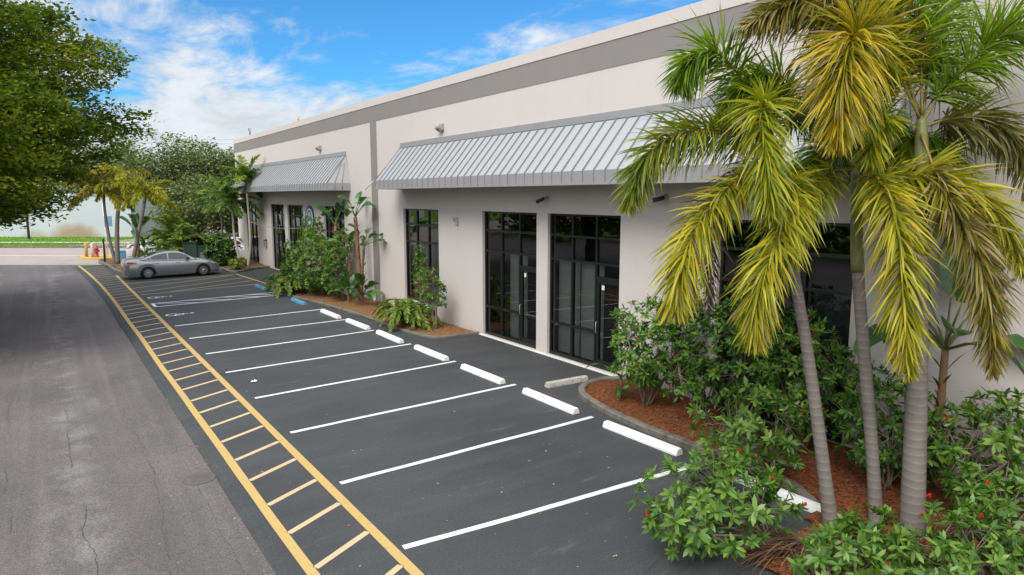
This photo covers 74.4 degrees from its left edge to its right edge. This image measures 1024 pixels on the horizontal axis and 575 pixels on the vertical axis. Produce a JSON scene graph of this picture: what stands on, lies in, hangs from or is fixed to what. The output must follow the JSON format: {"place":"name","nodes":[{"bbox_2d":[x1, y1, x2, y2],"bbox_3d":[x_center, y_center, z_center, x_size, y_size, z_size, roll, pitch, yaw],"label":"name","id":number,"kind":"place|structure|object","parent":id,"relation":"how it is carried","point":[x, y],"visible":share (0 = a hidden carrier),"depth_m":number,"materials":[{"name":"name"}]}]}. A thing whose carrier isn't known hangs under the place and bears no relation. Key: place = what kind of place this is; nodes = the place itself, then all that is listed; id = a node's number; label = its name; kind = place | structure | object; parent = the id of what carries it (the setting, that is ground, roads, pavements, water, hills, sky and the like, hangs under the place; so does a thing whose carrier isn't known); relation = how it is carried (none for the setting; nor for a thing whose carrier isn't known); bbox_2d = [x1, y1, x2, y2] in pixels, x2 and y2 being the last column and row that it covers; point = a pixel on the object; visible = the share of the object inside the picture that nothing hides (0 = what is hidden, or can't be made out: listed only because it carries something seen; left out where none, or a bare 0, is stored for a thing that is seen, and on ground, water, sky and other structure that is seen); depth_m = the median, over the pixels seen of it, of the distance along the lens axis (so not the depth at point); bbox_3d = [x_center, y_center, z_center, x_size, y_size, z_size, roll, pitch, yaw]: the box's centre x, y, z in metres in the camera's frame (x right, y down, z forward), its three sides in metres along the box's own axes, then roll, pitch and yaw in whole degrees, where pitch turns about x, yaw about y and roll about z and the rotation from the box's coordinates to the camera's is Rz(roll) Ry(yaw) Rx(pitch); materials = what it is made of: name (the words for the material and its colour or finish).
{"place":"outdoors","nodes":[
{"label":"outdoors","id":0,"kind":"place"},
{"bbox_2d":[0,248,130,264],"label":"cross street","id":1,"kind":"structure","parent":0,"point":[41,260],"depth_m":53.27,"materials":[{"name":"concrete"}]},
{"bbox_2d":[0,255,84,255],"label":"street line","id":2,"kind":"object","parent":1,"relation":"on","point":[40,255],"depth_m":54.10,"materials":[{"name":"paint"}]},
{"bbox_2d":[0,246,126,247],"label":"street kerb","id":3,"kind":"structure","parent":1,"relation":"on","point":[53,246],"depth_m":62.03,"materials":[{"name":"concrete"}]},
{"bbox_2d":[79,255,111,259],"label":"island kerb","id":4,"kind":"structure","parent":1,"relation":"on","point":[88,258],"depth_m":50.54,"materials":[{"name":"yellow paint"}]},
{"bbox_2d":[126,239,174,256],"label":"parked car","id":5,"kind":"object","parent":1,"relation":"on","point":[129,250],"visible":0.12,"depth_m":50.66,"materials":[{"name":"white paint"}]},
{"bbox_2d":[1,242,140,242],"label":"sidewalk","id":6,"kind":"structure","parent":0,"point":[62,242],"depth_m":66.84,"materials":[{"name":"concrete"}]},
{"bbox_2d":[0,234,190,245],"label":"lawn","id":7,"kind":"structure","parent":0,"point":[82,239],"depth_m":70.80,"materials":[{"name":"green plant"}]},
{"bbox_2d":[26,220,31,239],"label":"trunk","id":8,"kind":"object","parent":7,"relation":"on","point":[28,230],"visible":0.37,"depth_m":71.24,"materials":[{"name":"grey wood"}]},
{"bbox_2d":[0,194,170,236],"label":"warehouse","id":9,"kind":"structure","parent":7,"relation":"on","point":[87,219],"depth_m":76.96,"materials":[{"name":"white paint"}]},
{"bbox_2d":[46,140,156,193],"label":"shade tree","id":10,"kind":"object","parent":7,"relation":"on","point":[74,190],"visible":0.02,"depth_m":87.52,"materials":[{"name":"green plant"}]},
{"bbox_2d":[81,119,218,201],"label":"shade tree","id":11,"kind":"object","parent":7,"relation":"on","point":[136,161],"visible":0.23,"depth_m":84.44,"materials":[{"name":"green plant"}]},
{"bbox_2d":[139,131,234,216],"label":"shade tree","id":12,"kind":"object","parent":7,"relation":"on","point":[211,158],"visible":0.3,"depth_m":85.49,"materials":[{"name":"green plant"}]},
{"bbox_2d":[145,170,237,235],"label":"shade tree","id":13,"kind":"object","parent":7,"relation":"on","point":[201,221],"visible":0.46,"depth_m":73.37,"materials":[{"name":"green plant"}]},
{"bbox_2d":[198,146,235,220],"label":"shade tree","id":14,"kind":"object","parent":7,"relation":"on","point":[220,171],"visible":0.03,"depth_m":84.64,"materials":[{"name":"green plant"}]},
{"bbox_2d":[213,173,238,236],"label":"shade tree","id":15,"kind":"object","parent":7,"relation":"on","point":[236,223],"visible":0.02,"depth_m":75.30,"materials":[{"name":"green plant"}]},
{"bbox_2d":[0,265,275,574],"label":"road","id":16,"kind":"structure","parent":0,"point":[63,336],"depth_m":12.19,"materials":[{"name":"grey asphalt"}]},
{"bbox_2d":[182,472,215,484],"bbox_3d":[-5.265,3.215,11.356,0.520,0.012,0.520,-5,9,-34],"label":"manhole cover","id":17,"kind":"object","parent":16,"relation":"on","point":[199,478],"visible":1,"depth_m":11.34,"materials":[{"name":"metal"}]},
{"bbox_2d":[27,301,730,574],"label":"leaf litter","id":18,"kind":"object","parent":16,"relation":"on","point":[332,486],"visible":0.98,"depth_m":11.65,"materials":[{"name":"brown plant"}]},
{"bbox_2d":[76,233,238,245],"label":"driveway","id":19,"kind":"structure","parent":0,"point":[133,240],"depth_m":68.63,"materials":[{"name":"concrete"}]},
{"bbox_2d":[0,0,702,191],"label":"sky","id":20,"kind":"structure","parent":0,"point":[219,69],"materials":[{"name":"blue"}]},
{"bbox_2d":[73,265,815,574],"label":"parking lot","id":21,"kind":"structure","parent":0,"point":[471,457],"depth_m":12.76,"materials":[{"name":"black asphalt"}]},
{"bbox_2d":[63,169,135,262],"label":"foxtail palm","id":22,"kind":"object","parent":21,"relation":"on","point":[113,195],"visible":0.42,"depth_m":45.46,"materials":[{"name":"green plant"}]},
{"bbox_2d":[91,163,154,263],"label":"foxtail palm","id":23,"kind":"object","parent":21,"relation":"on","point":[117,175],"visible":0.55,"depth_m":46.03,"materials":[{"name":"green plant"}]},
{"bbox_2d":[111,174,178,257],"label":"foxtail palm","id":24,"kind":"object","parent":21,"relation":"on","point":[155,193],"visible":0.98,"depth_m":44.74,"materials":[{"name":"green plant"}]},
{"bbox_2d":[121,250,219,278],"bbox_3d":[-20.019,-1.438,39.615,5.086,1.541,2.215,-6,10,-36],"label":"parked car","id":25,"kind":"object","parent":21,"relation":"on","point":[150,265],"visible":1,"depth_m":38.71,"materials":[{"name":"grey paint"}]},
{"bbox_2d":[101,258,265,270],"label":"mulch","id":26,"kind":"object","parent":21,"relation":"on","point":[252,264],"visible":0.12,"depth_m":45.73,"materials":[{"name":"wood"}]},
{"bbox_2d":[117,213,155,256],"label":"bird of paradise plant","id":27,"kind":"object","parent":26,"relation":"on","point":[135,220],"visible":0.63,"depth_m":46.22,"materials":[{"name":"green plant"}]},
{"bbox_2d":[139,209,219,257],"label":"clumping palm","id":28,"kind":"object","parent":26,"relation":"on","point":[176,233],"visible":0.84,"depth_m":44.00,"materials":[{"name":"green plant"}]},
{"bbox_2d":[181,241,207,258],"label":"utility cabinet","id":29,"kind":"object","parent":26,"relation":"on","point":[193,249],"visible":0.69,"depth_m":43.55,"materials":[{"name":"metal"}]},
{"bbox_2d":[190,174,244,245],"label":"slim palm","id":30,"kind":"object","parent":26,"relation":"on","point":[215,185],"visible":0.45,"depth_m":46.44,"materials":[{"name":"green plant"}]},
{"bbox_2d":[227,257,247,269],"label":"leafy bush","id":31,"kind":"object","parent":26,"relation":"on","point":[238,264],"visible":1,"depth_m":42.30,"materials":[{"name":"green plant"}]},
{"bbox_2d":[217,154,262,267],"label":"slim palm","id":32,"kind":"object","parent":26,"relation":"on","point":[244,172],"visible":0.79,"depth_m":43.12,"materials":[{"name":"green plant"}]},
{"bbox_2d":[98,258,269,272],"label":"bed kerb","id":33,"kind":"structure","parent":21,"relation":"on","point":[119,271],"depth_m":43.10,"materials":[{"name":"concrete"}]},
{"bbox_2d":[202,232,236,265],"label":"leafy bush","id":34,"kind":"object","parent":21,"relation":"on","point":[222,250],"visible":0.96,"depth_m":44.27,"materials":[{"name":"green plant"}]},
{"bbox_2d":[204,174,262,258],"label":"slim palm","id":35,"kind":"object","parent":21,"relation":"on","point":[230,194],"visible":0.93,"depth_m":43.70,"materials":[{"name":"green plant"}]},
{"bbox_2d":[208,236,258,257],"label":"parked car","id":36,"kind":"object","parent":21,"relation":"on","point":[241,248],"visible":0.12,"depth_m":49.88,"materials":[{"name":"white paint"}]},
{"bbox_2d":[257,272,291,289],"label":"fern clump","id":37,"kind":"object","parent":21,"relation":"on","point":[272,279],"visible":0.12,"depth_m":34.17,"materials":[{"name":"green plant"}]},
{"bbox_2d":[291,297,306,304],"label":"wheel stop","id":38,"kind":"object","parent":21,"relation":"on","point":[298,301],"visible":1,"depth_m":29.57,"materials":[{"name":"blue paint"}]},
{"bbox_2d":[320,309,340,318],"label":"wheel stop","id":39,"kind":"object","parent":21,"relation":"on","point":[331,314],"visible":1,"depth_m":26.44,"materials":[{"name":"white paint"}]},
{"bbox_2d":[345,318,370,329],"bbox_3d":[-5.616,1.317,24.515,0.204,0.129,1.930,-5,9,-35],"label":"wheel stop","id":40,"kind":"object","parent":21,"relation":"on","point":[358,324],"visible":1,"depth_m":24.30,"materials":[{"name":"white paint"}]},
{"bbox_2d":[271,286,474,335],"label":"mulch","id":41,"kind":"object","parent":21,"relation":"on","point":[368,306],"visible":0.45,"depth_m":27.99,"materials":[{"name":"brown wood"}]},
{"bbox_2d":[264,272,314,297],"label":"fern clump","id":42,"kind":"object","parent":41,"relation":"on","point":[289,286],"visible":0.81,"depth_m":31.76,"materials":[{"name":"green plant"}]},
{"bbox_2d":[279,228,346,294],"bbox_3d":[-9.502,-1.292,32.228,2.528,3.250,5.586,-5,9,-34],"label":"leafy bush","id":43,"kind":"object","parent":41,"relation":"on","point":[315,273],"visible":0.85,"depth_m":31.14,"materials":[{"name":"green plant"}]},
{"bbox_2d":[298,215,327,261],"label":"leafy bush","id":44,"kind":"object","parent":41,"relation":"on","point":[312,227],"visible":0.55,"depth_m":33.59,"materials":[{"name":"green plant"}]},
{"bbox_2d":[313,200,344,261],"bbox_3d":[-8.718,-2.134,32.964,1.706,4.646,1.669,-5,9,-34],"label":"bird of paradise plant","id":45,"kind":"object","parent":41,"relation":"on","point":[338,207],"visible":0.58,"depth_m":32.62,"materials":[{"name":"green plant"}]},
{"bbox_2d":[325,261,353,300],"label":"leafy bush","id":46,"kind":"object","parent":41,"relation":"on","point":[335,278],"visible":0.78,"depth_m":29.98,"materials":[{"name":"green plant"}]},
{"bbox_2d":[331,225,351,294],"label":"leafy bush","id":47,"kind":"object","parent":41,"relation":"on","point":[345,236],"visible":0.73,"depth_m":31.28,"materials":[{"name":"green plant"}]},
{"bbox_2d":[328,231,364,295],"bbox_3d":[-7.595,-1.091,31.040,2.056,3.096,1.776,-5,9,-34],"label":"bird of paradise plant","id":48,"kind":"object","parent":41,"relation":"on","point":[351,238],"visible":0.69,"depth_m":30.99,"materials":[{"name":"green plant"}]},
{"bbox_2d":[327,273,384,303],"bbox_3d":[-6.603,0.013,29.067,2.112,1.433,2.552,-5,9,-34],"label":"bird of paradise plant","id":49,"kind":"object","parent":41,"relation":"on","point":[359,278],"visible":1,"depth_m":28.76,"materials":[{"name":"green plant"}]},
{"bbox_2d":[337,191,385,301],"bbox_3d":[-6.638,-1.764,29.470,1.978,4.875,3.794,-5,9,-34],"label":"bird of paradise plant","id":50,"kind":"object","parent":41,"relation":"on","point":[359,199],"visible":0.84,"depth_m":29.45,"materials":[{"name":"green plant"}]},
{"bbox_2d":[371,298,443,331],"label":"fern clump","id":51,"kind":"object","parent":41,"relation":"on","point":[411,313],"visible":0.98,"depth_m":23.64,"materials":[{"name":"green plant"}]},
{"bbox_2d":[411,244,427,315],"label":"leafy bush","id":52,"kind":"object","parent":41,"relation":"on","point":[419,265],"visible":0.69,"depth_m":24.82,"materials":[{"name":"green plant"}]},
{"bbox_2d":[412,267,447,328],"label":"leafy bush","id":53,"kind":"object","parent":41,"relation":"on","point":[431,298],"visible":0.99,"depth_m":23.53,"materials":[{"name":"green plant"}]},
{"bbox_2d":[269,285,478,338],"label":"bed kerb","id":54,"kind":"structure","parent":21,"relation":"on","point":[399,328],"depth_m":24.57,"materials":[{"name":"concrete"}]},
{"bbox_2d":[376,330,403,343],"bbox_3d":[-4.060,1.613,22.328,0.204,0.129,1.930,-5,9,-33],"label":"wheel stop","id":55,"kind":"object","parent":21,"relation":"on","point":[389,336],"visible":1,"depth_m":22.14,"materials":[{"name":"white paint"}]},
{"bbox_2d":[414,344,448,360],"bbox_3d":[-2.411,1.925,20.024,0.204,0.129,1.930,-5,9,-34],"label":"wheel stop","id":56,"kind":"object","parent":21,"relation":"on","point":[430,352],"visible":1,"depth_m":19.85,"materials":[{"name":"white paint"}]},
{"bbox_2d":[460,364,505,383],"bbox_3d":[-0.783,2.246,17.646,0.204,0.129,1.930,-5,9,-35],"label":"wheel stop","id":57,"kind":"object","parent":21,"relation":"on","point":[483,374],"visible":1,"depth_m":17.49,"materials":[{"name":"white paint"}]},
{"bbox_2d":[522,388,578,414],"bbox_3d":[0.849,2.559,15.331,0.204,0.129,1.930,-5,9,-34],"label":"wheel stop","id":58,"kind":"object","parent":21,"relation":"on","point":[554,402],"visible":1,"depth_m":15.17,"materials":[{"name":"white paint"}]},
{"bbox_2d":[544,375,588,387],"bbox_3d":[1.378,2.350,16.895,1.260,0.123,0.193,-5,9,-32],"label":"wheel stop","id":59,"kind":"object","parent":21,"relation":"on","point":[566,381],"visible":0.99,"depth_m":16.81,"materials":[{"name":"concrete"}]},
{"bbox_2d":[603,420,682,455],"bbox_3d":[2.477,2.876,12.988,0.204,0.129,1.930,-5,9,-35],"label":"wheel stop","id":60,"kind":"object","parent":21,"relation":"on","point":[666,447],"visible":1,"depth_m":12.83,"materials":[{"name":"white paint"}]},
{"bbox_2d":[578,376,818,502],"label":"bed kerb","id":61,"kind":"structure","parent":21,"relation":"on","point":[586,397],"depth_m":13.39,"materials":[{"name":"concrete"}]},
{"bbox_2d":[624,433,808,563],"bbox_3d":[2.662,2.806,8.873,2.554,1.422,1.978,-5,9,-34],"label":"flowering shrub","id":62,"kind":"object","parent":21,"relation":"on","point":[707,535],"visible":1,"depth_m":8.50,"materials":[{"name":"green plant"}]},
{"bbox_2d":[716,472,820,512],"bbox_3d":[4.082,3.188,10.678,0.204,0.129,1.930,-5,9,-34],"label":"wheel stop","id":63,"kind":"object","parent":21,"relation":"on","point":[813,506],"visible":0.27,"depth_m":10.23,"materials":[{"name":"white paint"}]},
{"bbox_2d":[585,380,1023,574],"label":"mulch","id":64,"kind":"object","parent":21,"relation":"on","point":[667,414],"visible":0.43,"depth_m":11.57,"materials":[{"name":"brown wood"}]},
{"bbox_2d":[609,385,639,399],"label":"fern tuft","id":65,"kind":"object","parent":64,"relation":"on","point":[619,390],"visible":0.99,"depth_m":15.37,"materials":[{"name":"green plant"}]},
{"bbox_2d":[605,294,700,405],"bbox_3d":[3.083,1.365,14.870,2.148,2.543,1.977,-5,9,-34],"label":"flowering shrub","id":66,"kind":"object","parent":64,"relation":"on","point":[643,369],"visible":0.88,"depth_m":14.51,"materials":[{"name":"green plant"}]},
{"bbox_2d":[667,281,711,401],"bbox_3d":[3.838,1.203,14.730,0.996,2.887,0.976,4,9,25],"label":"flowering shrub","id":67,"kind":"object","parent":64,"relation":"on","point":[700,319],"visible":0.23,"depth_m":14.50,"materials":[{"name":"green plant"}]},
{"bbox_2d":[668,352,725,419],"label":"flowering shrub","id":68,"kind":"object","parent":64,"relation":"on","point":[690,378],"visible":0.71,"depth_m":13.68,"materials":[{"name":"green plant"}]},
{"bbox_2d":[608,2,870,525],"bbox_3d":[3.653,-0.281,9.859,2.720,7.305,4.925,7,10,41],"label":"foxtail palm","id":69,"kind":"object","parent":64,"relation":"on","point":[759,91],"visible":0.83,"depth_m":8.72,"materials":[{"name":"green plant"}]},
{"bbox_2d":[682,284,800,419],"bbox_3d":[4.541,1.314,13.259,2.041,3.070,2.299,-5,9,-34],"label":"flowering shrub","id":70,"kind":"object","parent":64,"relation":"on","point":[739,361],"visible":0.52,"depth_m":12.89,"materials":[{"name":"green plant"}]},
{"bbox_2d":[686,375,814,484],"bbox_3d":[4.010,2.305,11.066,2.139,1.799,2.003,-5,9,-34],"label":"flowering shrub","id":71,"kind":"object","parent":64,"relation":"on","point":[779,441],"visible":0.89,"depth_m":10.82,"materials":[{"name":"green plant"}]},
{"bbox_2d":[712,519,814,573],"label":"dead frond","id":72,"kind":"object","parent":64,"relation":"on","point":[780,542],"visible":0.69,"depth_m":8.69,"materials":[{"name":"brown plant"}]},
{"bbox_2d":[746,307,860,450],"bbox_3d":[5.280,1.692,12.214,1.895,2.600,2.158,-5,9,-34],"label":"flowering shrub","id":73,"kind":"object","parent":64,"relation":"on","point":[798,390],"visible":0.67,"depth_m":11.85,"materials":[{"name":"green plant"}]},
{"bbox_2d":[786,502,931,574],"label":"flowering shrub","id":74,"kind":"object","parent":64,"relation":"on","point":[849,559],"visible":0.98,"depth_m":7.63,"materials":[{"name":"green plant"}]},
{"bbox_2d":[733,0,1023,546],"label":"foxtail palm","id":75,"kind":"object","parent":64,"relation":"on","point":[985,279],"visible":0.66,"depth_m":8.87,"materials":[{"name":"green plant"}]},
{"bbox_2d":[764,0,1023,525],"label":"foxtail palm","id":76,"kind":"object","parent":64,"relation":"on","point":[844,67],"visible":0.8,"depth_m":8.50,"materials":[{"name":"green plant"}]},
{"bbox_2d":[829,358,959,492],"bbox_3d":[6.040,2.152,10.675,1.773,2.114,1.881,0,8,-4],"label":"flowering shrub","id":77,"kind":"object","parent":64,"relation":"on","point":[890,463],"visible":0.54,"depth_m":10.53,"materials":[{"name":"green plant"}]},
{"bbox_2d":[853,242,1023,488],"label":"bird of paradise plant","id":78,"kind":"object","parent":64,"relation":"on","point":[945,347],"visible":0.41,"depth_m":10.59,"materials":[{"name":"green plant"}]},
{"bbox_2d":[884,493,1023,574],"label":"flowering shrub","id":79,"kind":"object","parent":64,"relation":"on","point":[999,559],"visible":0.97,"depth_m":7.58,"materials":[{"name":"green plant"}]},
{"bbox_2d":[927,386,1023,522],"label":"flowering shrub","id":80,"kind":"object","parent":64,"relation":"on","point":[1010,458],"visible":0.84,"depth_m":9.44,"materials":[{"name":"green plant"}]},
{"bbox_2d":[954,472,1023,556],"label":"flowering shrub","id":81,"kind":"object","parent":64,"relation":"on","point":[1007,504],"visible":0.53,"depth_m":8.53,"materials":[{"name":"green plant"}]},
{"bbox_2d":[585,346,633,385],"bbox_3d":[2.463,1.960,16.241,1.314,0.970,0.856,-1,8,-5],"label":"bird of paradise plant","id":82,"kind":"object","parent":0,"point":[614,371],"visible":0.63,"depth_m":16.46,"materials":[{"name":"green plant"}]},
{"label":"island ground","id":83,"kind":"object","parent":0,"visible":0},
{"bbox_2d":[84,242,88,256],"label":"bollard","id":84,"kind":"object","parent":83,"relation":"on","point":[86,248],"visible":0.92,"depth_m":51.92,"materials":[{"name":"yellow metal"}]},
{"bbox_2d":[94,244,99,256],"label":"fire hydrant","id":85,"kind":"object","parent":83,"relation":"on","point":[96,250],"visible":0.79,"depth_m":51.61,"materials":[{"name":"red metal"}]},
{"bbox_2d":[102,203,112,255],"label":"street sign","id":86,"kind":"object","parent":83,"relation":"on","point":[109,218],"visible":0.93,"depth_m":52.79,"materials":[{"name":"white metal"}]},
{"label":"ground","id":87,"kind":"structure","parent":0,"visible":0},
{"bbox_2d":[0,74,83,230],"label":"shade tree","id":88,"kind":"object","parent":87,"relation":"on","point":[14,188],"visible":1,"depth_m":20.75,"materials":[{"name":"green plant"}]},
{"bbox_2d":[0,0,157,222],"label":"shade tree","id":89,"kind":"object","parent":87,"relation":"on","point":[16,49],"visible":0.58,"depth_m":25.72,"materials":[{"name":"green plant"}]},
{"bbox_2d":[231,0,1023,501],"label":"commercial building","id":90,"kind":"structure","parent":87,"relation":"on","point":[565,268],"depth_m":19.52,"materials":[{"name":"white paint"}]},
{"bbox_2d":[250,203,259,262],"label":"window","id":91,"kind":"structure","parent":90,"relation":"in","point":[255,221],"depth_m":47.78,"materials":[{"name":"black glass"}]},
{"bbox_2d":[272,204,284,268],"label":"window","id":92,"kind":"structure","parent":90,"relation":"in","point":[273,213],"depth_m":42.68,"materials":[{"name":"black metal"}]},
{"bbox_2d":[278,230,282,265],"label":"door","id":93,"kind":"structure","parent":90,"relation":"in","point":[279,231],"depth_m":42.75,"materials":[{"name":"black glass"}]},
{"bbox_2d":[289,205,303,270],"bbox_3d":[-12.465,-2.750,39.397,0.110,4.140,3.060,-5,9,-34],"label":"window","id":94,"kind":"structure","parent":90,"relation":"in","point":[290,214],"depth_m":39.72,"materials":[{"name":"black metal"}]},
{"bbox_2d":[305,205,314,227],"bbox_3d":[-11.075,-3.767,36.918,0.054,1.440,1.440,-5,9,-34],"label":"emblem sign","id":95,"kind":"object","parent":90,"relation":"attached to","point":[309,211],"visible":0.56,"depth_m":36.77,"materials":[{"name":"blue paint"}]},
{"bbox_2d":[325,206,344,270],"bbox_3d":[-8.847,-2.046,34.189,0.110,4.140,2.900,-5,9,-34],"label":"window","id":96,"kind":"structure","parent":90,"relation":"in","point":[327,231],"depth_m":34.40,"materials":[{"name":"black metal"}]},
{"bbox_2d":[405,209,439,306],"bbox_3d":[-3.338,-1.236,26.451,0.365,3.670,2.960,-5,9,-34],"label":"window","id":97,"kind":"structure","parent":90,"relation":"in","point":[429,249],"depth_m":26.57,"materials":[{"name":"black metal"}]},
{"bbox_2d":[435,123,443,131],"bbox_3d":[-2.595,-5.705,24.072,0.232,0.281,0.296,-5,9,-34],"label":"wall light","id":98,"kind":"object","parent":90,"relation":"attached to","point":[439,128],"visible":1,"depth_m":23.99,"materials":[{"name":"grey plastic"}]},
{"bbox_2d":[485,211,536,348],"bbox_3d":[0.092,-0.336,21.544,0.365,4.140,3.020,-5,9,-34],"label":"glass door","id":99,"kind":"structure","parent":90,"relation":"in","point":[516,259],"depth_m":21.83,"materials":[{"name":"black metal"}]},
{"bbox_2d":[519,265,535,345],"bbox_3d":[0.533,0.436,20.721,0.162,2.790,0.927,-5,9,-34],"label":"door","id":100,"kind":"structure","parent":90,"relation":"in","point":[523,268],"depth_m":21.01,"materials":[{"name":"black metal"}]},
{"bbox_2d":[549,213,620,372],"bbox_3d":[2.108,0.057,18.642,0.365,4.140,3.010,-5,9,-34],"label":"window","id":101,"kind":"structure","parent":90,"relation":"in","point":[569,269],"depth_m":19.09,"materials":[{"name":"black metal"}]},
{"bbox_2d":[595,276,618,367],"bbox_3d":[2.547,0.828,17.822,0.162,2.790,0.923,-5,9,-34],"label":"door","id":102,"kind":"structure","parent":90,"relation":"in","point":[604,280],"depth_m":18.09,"materials":[{"name":"black metal"}]},
{"bbox_2d":[653,194,667,202],"bbox_3d":[3.446,-2.068,15.601,0.382,0.214,0.213,-2,8,-15],"label":"security camera","id":103,"kind":"object","parent":90,"relation":"attached to","point":[660,198],"visible":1,"depth_m":15.56,"materials":[{"name":"grey plastic"}]},
{"bbox_2d":[714,220,851,443],"bbox_3d":[5.536,0.724,13.708,0.365,4.140,3.000,-5,9,-34],"label":"window","id":104,"kind":"structure","parent":90,"relation":"in","point":[836,305],"depth_m":13.13,"materials":[{"name":"black metal"}]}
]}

